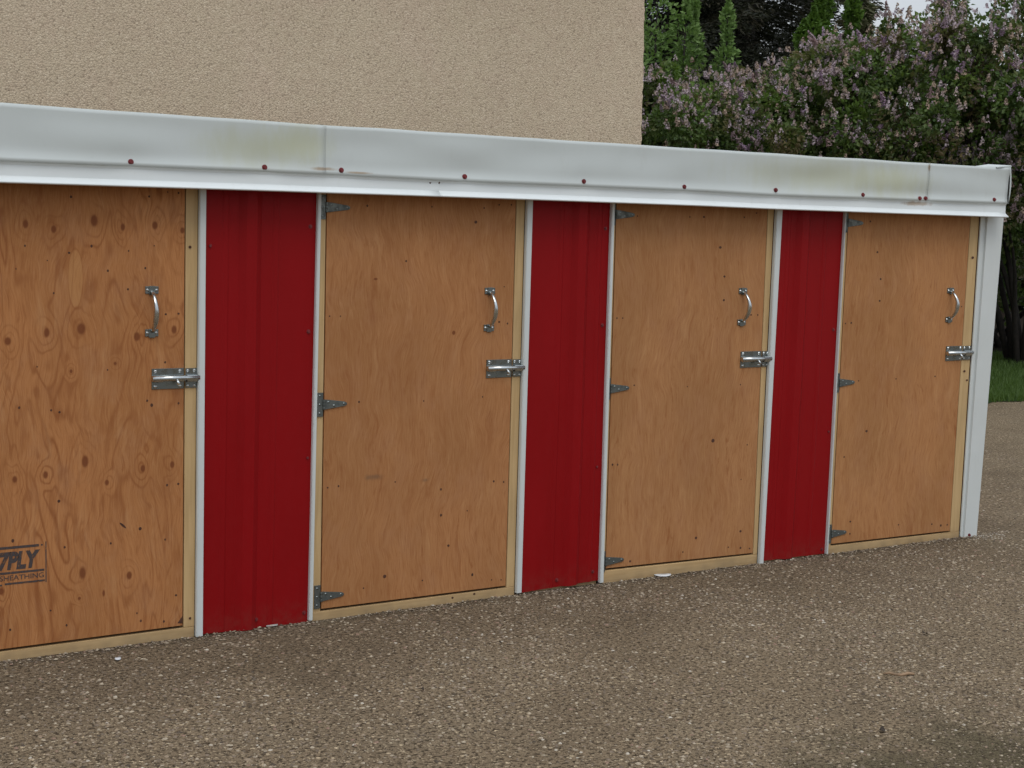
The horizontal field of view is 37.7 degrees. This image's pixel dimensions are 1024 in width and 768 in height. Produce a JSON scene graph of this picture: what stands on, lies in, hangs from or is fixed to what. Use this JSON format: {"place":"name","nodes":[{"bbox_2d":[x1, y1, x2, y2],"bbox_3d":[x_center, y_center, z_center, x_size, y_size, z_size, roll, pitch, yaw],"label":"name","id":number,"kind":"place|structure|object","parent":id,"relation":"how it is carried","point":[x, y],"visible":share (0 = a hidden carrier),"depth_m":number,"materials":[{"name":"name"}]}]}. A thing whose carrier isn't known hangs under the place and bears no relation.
{"place":"outdoors","nodes":[
{"label":"outdoors","id":0,"kind":"place"},
{"bbox_2d":[0,401,1023,767],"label":"ground","id":1,"kind":"structure","parent":0,"point":[1004,427],"depth_m":3.69,"materials":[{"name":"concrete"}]},
{"bbox_2d":[0,0,644,144],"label":"stucco building","id":2,"kind":"structure","parent":1,"relation":"on","point":[570,70],"depth_m":5.57,"materials":[{"name":"beige paint"}]},
{"bbox_2d":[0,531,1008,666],"bbox_3d":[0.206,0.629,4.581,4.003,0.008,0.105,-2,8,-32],"label":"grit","id":3,"kind":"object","parent":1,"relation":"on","point":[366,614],"visible":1,"depth_m":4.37,"materials":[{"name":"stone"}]},
{"bbox_2d":[0,102,1010,660],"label":"storage shed","id":4,"kind":"structure","parent":1,"relation":"on","point":[256,374],"depth_m":4.29,"materials":[{"name":"red metal"}]},
{"bbox_2d":[0,183,199,648],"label":"plywood door","id":5,"kind":"structure","parent":4,"relation":"in","point":[92,377],"depth_m":3.76,"materials":[{"name":"wood"}]},
{"bbox_2d":[314,193,524,608],"bbox_3d":[-0.244,0.028,4.255,0.665,1.184,0.056,-2,8,-32],"label":"plywood door","id":6,"kind":"structure","parent":4,"relation":"in","point":[413,405],"depth_m":4.26,"materials":[{"name":"wood"}]},
{"bbox_2d":[604,203,771,571],"bbox_3d":[0.573,-0.008,4.771,0.668,1.179,0.056,-2,8,-32],"label":"plywood door","id":7,"kind":"structure","parent":4,"relation":"in","point":[688,281],"depth_m":4.78,"materials":[{"name":"wood"}]},
{"bbox_2d":[829,212,973,543],"bbox_3d":[1.396,-0.038,5.292,0.673,1.187,0.056,-2,8,-32],"label":"plywood door","id":8,"kind":"structure","parent":4,"relation":"in","point":[898,381],"depth_m":5.29,"materials":[{"name":"wood"}]},
{"bbox_2d":[654,573,670,576],"bbox_3d":[0.481,0.610,4.799,0.055,0.007,0.022,1,7,-7],"label":"paper scrap","id":9,"kind":"object","parent":1,"relation":"on","point":[664,575],"visible":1,"depth_m":4.80,"materials":[{"name":"white paper"}]},
{"bbox_2d":[883,672,913,675],"bbox_3d":[0.985,0.739,3.822,0.080,0.013,0.008,1,6,-3],"label":"twig","id":10,"kind":"object","parent":1,"relation":"on","point":[902,674],"visible":1,"depth_m":3.82,"materials":[{"name":"brown wood"}]},
{"bbox_2d":[970,533,1013,541],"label":"mortar crumbs","id":11,"kind":"object","parent":1,"relation":"on","point":[991,537],"visible":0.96,"depth_m":5.59,"materials":[{"name":"grey concrete"}]},
{"bbox_2d":[642,97,665,145],"bbox_3d":[0.518,-1.615,13.456,2.156,2.508,2.216,4,7,19],"label":"lilac bush","id":12,"kind":"object","parent":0,"point":[650,118],"depth_m":13.28,"materials":[{"name":"green plant"}]},
{"bbox_2d":[781,0,864,111],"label":"maple sapling","id":13,"kind":"object","parent":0,"point":[817,19],"visible":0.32,"depth_m":15.49,"materials":[{"name":"green plant"}]},
{"bbox_2d":[646,0,1023,107],"label":"sky","id":14,"kind":"structure","parent":0,"point":[918,6],"materials":[{"name":"white"}]},
{"bbox_2d":[988,349,1023,402],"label":"lawn","id":15,"kind":"structure","parent":0,"point":[990,401],"depth_m":10.92,"materials":[{"name":"green plant"}]},
{"bbox_2d":[821,0,1023,257],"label":"lilac bush","id":16,"kind":"object","parent":15,"relation":"on","point":[946,28],"visible":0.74,"depth_m":12.01,"materials":[{"name":"green plant"}]},
{"bbox_2d":[876,54,1023,309],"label":"wood","id":17,"kind":"object","parent":15,"relation":"on","point":[1020,307],"visible":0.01,"depth_m":21.06,"materials":[{"name":"plant"}]},
{"bbox_2d":[892,0,1023,363],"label":"lilac bush","id":18,"kind":"object","parent":15,"relation":"on","point":[1012,343],"visible":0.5,"depth_m":12.21,"materials":[{"name":"green plant"}]},
{"bbox_2d":[964,68,1023,188],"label":"lilac bush","id":19,"kind":"object","parent":15,"relation":"on","point":[1012,103],"visible":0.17,"depth_m":12.20,"materials":[{"name":"green plant"}]},
{"bbox_2d":[992,309,1023,358],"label":"soil","id":20,"kind":"structure","parent":0,"point":[995,326],"depth_m":17.44,"materials":[{"name":"soil"}]},
{"bbox_2d":[643,0,741,92],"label":"young tree","id":21,"kind":"object","parent":20,"relation":"on","point":[691,12],"visible":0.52,"depth_m":15.15,"materials":[{"name":"green plant"}]},
{"bbox_2d":[641,54,782,153],"bbox_3d":[1.374,-1.609,13.332,2.141,2.569,2.293,3,7,7],"label":"lilac bush","id":22,"kind":"object","parent":20,"relation":"on","point":[653,88],"visible":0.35,"depth_m":12.55,"materials":[{"name":"green plant"}]},
{"bbox_2d":[644,61,804,143],"bbox_3d":[1.942,-1.807,14.895,2.208,2.802,2.115,4,7,16],"label":"lilac bush","id":23,"kind":"object","parent":20,"relation":"on","point":[698,75],"visible":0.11,"depth_m":14.91,"materials":[{"name":"green plant"}]},
{"bbox_2d":[644,0,809,145],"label":"spruce tree","id":24,"kind":"object","parent":20,"relation":"on","point":[652,20],"visible":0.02,"depth_m":17.61,"materials":[{"name":"green plant"}]},
{"bbox_2d":[641,58,854,155],"bbox_3d":[2.066,-1.606,13.441,2.249,2.581,2.217,-2,8,-32],"label":"lilac bush","id":25,"kind":"object","parent":20,"relation":"on","point":[736,89],"visible":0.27,"depth_m":12.81,"materials":[{"name":"green plant"}]},
{"bbox_2d":[659,0,843,71],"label":"spruce tree","id":26,"kind":"object","parent":20,"relation":"on","point":[794,25],"depth_m":19.35,"materials":[{"name":"green plant"}]},
{"bbox_2d":[643,0,909,118],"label":"spruce tree","id":27,"kind":"object","parent":20,"relation":"on","point":[747,25],"visible":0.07,"depth_m":16.83,"materials":[{"name":"green plant"}]},
{"bbox_2d":[674,24,933,161],"bbox_3d":[2.612,-1.689,13.046,2.254,2.866,2.194,5,7,27],"label":"lilac bush","id":28,"kind":"object","parent":20,"relation":"on","point":[809,59],"visible":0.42,"depth_m":12.51,"materials":[{"name":"green plant"}]},
{"bbox_2d":[775,46,890,142],"bbox_3d":[2.951,-1.804,14.706,2.193,3.046,2.357,-2,8,-32],"label":"lilac bush","id":29,"kind":"object","parent":20,"relation":"on","point":[819,104],"visible":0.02,"depth_m":14.43,"materials":[{"name":"green plant"}]},
{"bbox_2d":[833,0,880,128],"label":"spruce tree","id":30,"kind":"object","parent":20,"relation":"on","point":[868,19],"visible":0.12,"depth_m":16.62,"materials":[{"name":"green plant"}]},
{"bbox_2d":[761,0,1021,189],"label":"lilac bush","id":31,"kind":"object","parent":20,"relation":"on","point":[821,76],"visible":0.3,"depth_m":12.48,"materials":[{"name":"green plant"}]},
{"bbox_2d":[843,66,1022,299],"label":"lilac bush","id":32,"kind":"object","parent":20,"relation":"on","point":[928,154],"depth_m":14.30,"materials":[{"name":"green plant"}]},
{"bbox_2d":[971,70,1023,347],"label":"lilac bush","id":33,"kind":"object","parent":20,"relation":"on","point":[997,340],"visible":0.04,"depth_m":14.34,"materials":[{"name":"green plant"}]},
{"bbox_2d":[999,146,1023,276],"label":"lilac bush","id":34,"kind":"object","parent":20,"relation":"on","point":[1017,261],"visible":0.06,"depth_m":14.40,"materials":[{"name":"green plant"}]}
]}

